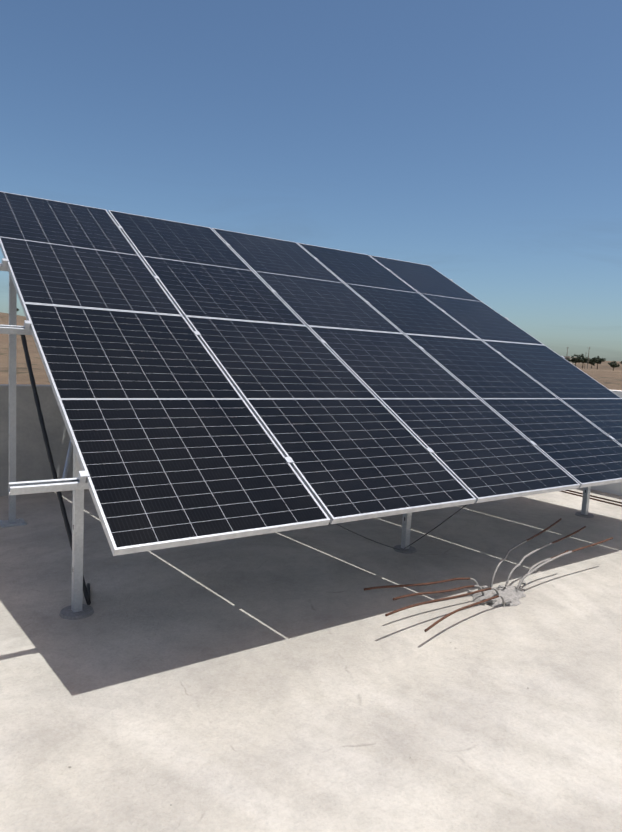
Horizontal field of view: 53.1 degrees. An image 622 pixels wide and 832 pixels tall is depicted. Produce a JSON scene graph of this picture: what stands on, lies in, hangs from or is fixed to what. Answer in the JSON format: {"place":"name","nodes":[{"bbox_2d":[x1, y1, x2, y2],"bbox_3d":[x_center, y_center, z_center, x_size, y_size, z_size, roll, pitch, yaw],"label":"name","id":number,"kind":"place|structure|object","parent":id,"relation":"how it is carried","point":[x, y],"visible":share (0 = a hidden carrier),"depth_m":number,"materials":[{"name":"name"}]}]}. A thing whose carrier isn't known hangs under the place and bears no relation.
{"place":"outdoors","nodes":[
{"label":"outdoors","id":0,"kind":"place"},
{"bbox_2d":[0,384,72,495],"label":"parapet wall","id":1,"kind":"structure","parent":0,"point":[32,462],"depth_m":6.33,"materials":[{"name":"paint"}]},
{"bbox_2d":[0,312,621,390],"bbox_3d":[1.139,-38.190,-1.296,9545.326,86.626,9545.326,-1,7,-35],"label":"desert ground","id":2,"kind":"structure","parent":0,"point":[606,375],"depth_m":126.46,"materials":[{"name":"beige sand"}]},
{"bbox_2d":[0,487,621,831],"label":"rooftop floor","id":3,"kind":"structure","parent":2,"relation":"on","point":[272,697],"depth_m":3.03,"materials":[{"name":"concrete"}]},
{"bbox_2d":[0,273,26,527],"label":"post","id":4,"kind":"object","parent":3,"relation":"on","point":[12,521],"visible":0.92,"depth_m":5.20,"materials":[{"name":"metal"}]},
{"bbox_2d":[59,447,93,619],"bbox_3d":[-1.339,0.566,3.576,0.190,1.176,0.190,-1,7,-35],"label":"post","id":5,"kind":"object","parent":3,"relation":"on","point":[77,609],"visible":0.81,"depth_m":3.58,"materials":[{"name":"metal"}]},
{"bbox_2d":[62,439,72,478],"bbox_3d":[-1.361,0.229,3.493,0.072,0.264,0.022,-2,8,-41],"label":"diagonal brace","id":6,"kind":"object","parent":5,"relation":"attached to","point":[68,457],"visible":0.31,"depth_m":3.48,"materials":[{"name":"metal"}]},
{"bbox_2d":[21,335,467,604],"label":"cables","id":7,"kind":"object","parent":3,"relation":"on","point":[86,590],"visible":0.9,"depth_m":3.89,"materials":[{"name":"black plastic"}]},
{"bbox_2d":[393,513,415,553],"bbox_3d":[0.805,0.523,5.081,0.190,1.176,0.190,-1,7,-35],"label":"post","id":8,"kind":"object","parent":3,"relation":"on","point":[406,530],"visible":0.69,"depth_m":5.10,"materials":[{"name":"metal"}]},
{"bbox_2d":[468,580,525,606],"bbox_3d":[1.284,1.184,4.290,0.380,0.071,0.578,5,6,18],"label":"concrete rubble","id":9,"kind":"object","parent":3,"relation":"on","point":[511,595],"visible":0.69,"depth_m":4.14,"materials":[{"name":"grey concrete"}]},
{"bbox_2d":[364,490,621,631],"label":"starter bars","id":10,"kind":"object","parent":9,"relation":"in","point":[480,589],"visible":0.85,"depth_m":4.10,"materials":[{"name":"metal"}]},
{"bbox_2d":[575,487,593,517],"bbox_3d":[2.949,0.480,6.587,0.190,1.176,0.190,-1,7,-35],"label":"post","id":11,"kind":"object","parent":3,"relation":"on","point":[584,513],"visible":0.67,"depth_m":6.61,"materials":[{"name":"metal"}]},
{"bbox_2d":[591,390,621,495],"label":"white side wall","id":12,"kind":"structure","parent":3,"relation":"on","point":[614,488],"depth_m":7.86,"materials":[{"name":"paint"}]},
{"bbox_2d":[567,354,582,365],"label":"tree","id":13,"kind":"object","parent":2,"relation":"on","point":[573,359],"visible":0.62,"depth_m":262.76,"materials":[{"name":"green plant"}]},
{"bbox_2d":[577,354,591,368],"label":"tree","id":14,"kind":"object","parent":2,"relation":"on","point":[583,360],"visible":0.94,"depth_m":238.85,"materials":[{"name":"green plant"}]},
{"bbox_2d":[590,356,605,368],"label":"tree","id":15,"kind":"object","parent":2,"relation":"on","point":[598,360],"visible":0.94,"depth_m":272.34,"materials":[{"name":"green plant"}]},
{"bbox_2d":[608,361,619,370],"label":"tree","id":16,"kind":"object","parent":2,"relation":"on","point":[613,365],"visible":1,"depth_m":296.38,"materials":[{"name":"green plant"}]},
{"bbox_2d":[0,0,621,361],"label":"sky","id":17,"kind":"structure","parent":0,"point":[478,143],"materials":[{"name":"blue"}]},
{"bbox_3d":[0.293,-0.721,5.776,0.041,0.062,4.160,-1,36,-35],"label":"rafter","id":18,"kind":"object","parent":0,"visible":0},
{"bbox_2d":[0,263,8,271],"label":"rail","id":19,"kind":"object","parent":18,"relation":"on","point":[3,268],"visible":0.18,"depth_m":4.58,"materials":[{"name":"metal"}]},
{"bbox_2d":[0,325,31,334],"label":"rail","id":20,"kind":"object","parent":18,"relation":"on","point":[12,329],"visible":0.18,"depth_m":3.91,"materials":[{"name":"metal"}]},
{"bbox_2d":[8,478,88,494],"bbox_3d":[1.184,0.276,4.569,6.200,0.041,0.041,-1,36,-35],"label":"rail","id":21,"kind":"object","parent":18,"relation":"on","point":[39,486],"visible":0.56,"depth_m":2.87,"materials":[{"name":"metal"}]},
{"bbox_2d":[2,226,614,482],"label":"panel clamps","id":22,"kind":"object","parent":21,"relation":"on","point":[83,476],"visible":0.81,"depth_m":4.27,"materials":[{"name":"metal"}]},
{"bbox_2d":[0,191,182,315],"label":"solar panel","id":23,"kind":"object","parent":22,"relation":"attached to","point":[58,253],"visible":0.98,"depth_m":5.01,"materials":[{"name":"glass"}]},
{"bbox_2d":[22,303,329,555],"bbox_3d":[-0.911,-0.088,3.709,1.134,0.036,2.278,-1,36,-35],"label":"solar panel","id":24,"kind":"object","parent":22,"relation":"attached to","point":[173,443],"visible":1,"depth_m":3.44,"materials":[{"name":"glass"}]},
{"bbox_2d":[108,210,305,325],"bbox_3d":[-1.055,-1.425,5.884,1.134,0.036,2.278,-1,36,-35],"label":"solar panel","id":25,"kind":"object","parent":22,"relation":"attached to","point":[202,271],"visible":0.98,"depth_m":5.72,"materials":[{"name":"glass"}]},
{"bbox_2d":[212,228,402,333],"bbox_3d":[-0.110,-1.444,6.547,1.134,0.036,2.278,-1,36,-35],"label":"solar panel","id":26,"kind":"object","parent":22,"relation":"attached to","point":[307,287],"visible":0.94,"depth_m":6.40,"materials":[{"name":"glass"}]},
{"bbox_2d":[185,316,475,523],"bbox_3d":[0.033,-0.107,4.372,1.134,0.036,2.278,-1,36,-35],"label":"solar panel","id":27,"kind":"object","parent":22,"relation":"attached to","point":[347,441],"visible":0.98,"depth_m":4.14,"materials":[{"name":"glass"}]},
{"bbox_2d":[297,243,479,339],"bbox_3d":[0.834,-1.464,7.210,1.134,0.036,2.278,-1,36,-35],"label":"solar panel","id":28,"kind":"object","parent":22,"relation":"attached to","point":[399,304],"visible":0.96,"depth_m":7.07,"materials":[{"name":"glass"}]},
{"bbox_2d":[308,326,579,502],"bbox_3d":[0.978,-0.127,5.035,1.134,0.036,2.278,-1,36,-35],"label":"solar panel","id":29,"kind":"object","parent":22,"relation":"attached to","point":[483,451],"visible":0.98,"depth_m":4.83,"materials":[{"name":"glass"}]},
{"bbox_2d":[369,255,543,344],"bbox_3d":[1.778,-1.483,7.873,1.134,0.036,2.278,-1,36,-35],"label":"solar panel","id":30,"kind":"object","parent":22,"relation":"attached to","point":[475,316],"visible":0.98,"depth_m":7.75,"materials":[{"name":"glass"}]},
{"bbox_2d":[404,334,621,487],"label":"solar panel","id":31,"kind":"object","parent":22,"relation":"attached to","point":[583,452],"visible":0.94,"depth_m":5.56,"materials":[{"name":"glass"}]},
{"bbox_2d":[482,340,621,445],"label":"solar panel","id":32,"kind":"object","parent":22,"relation":"attached to","point":[594,402],"visible":0.96,"depth_m":6.51,"materials":[{"name":"glass"}]}
]}

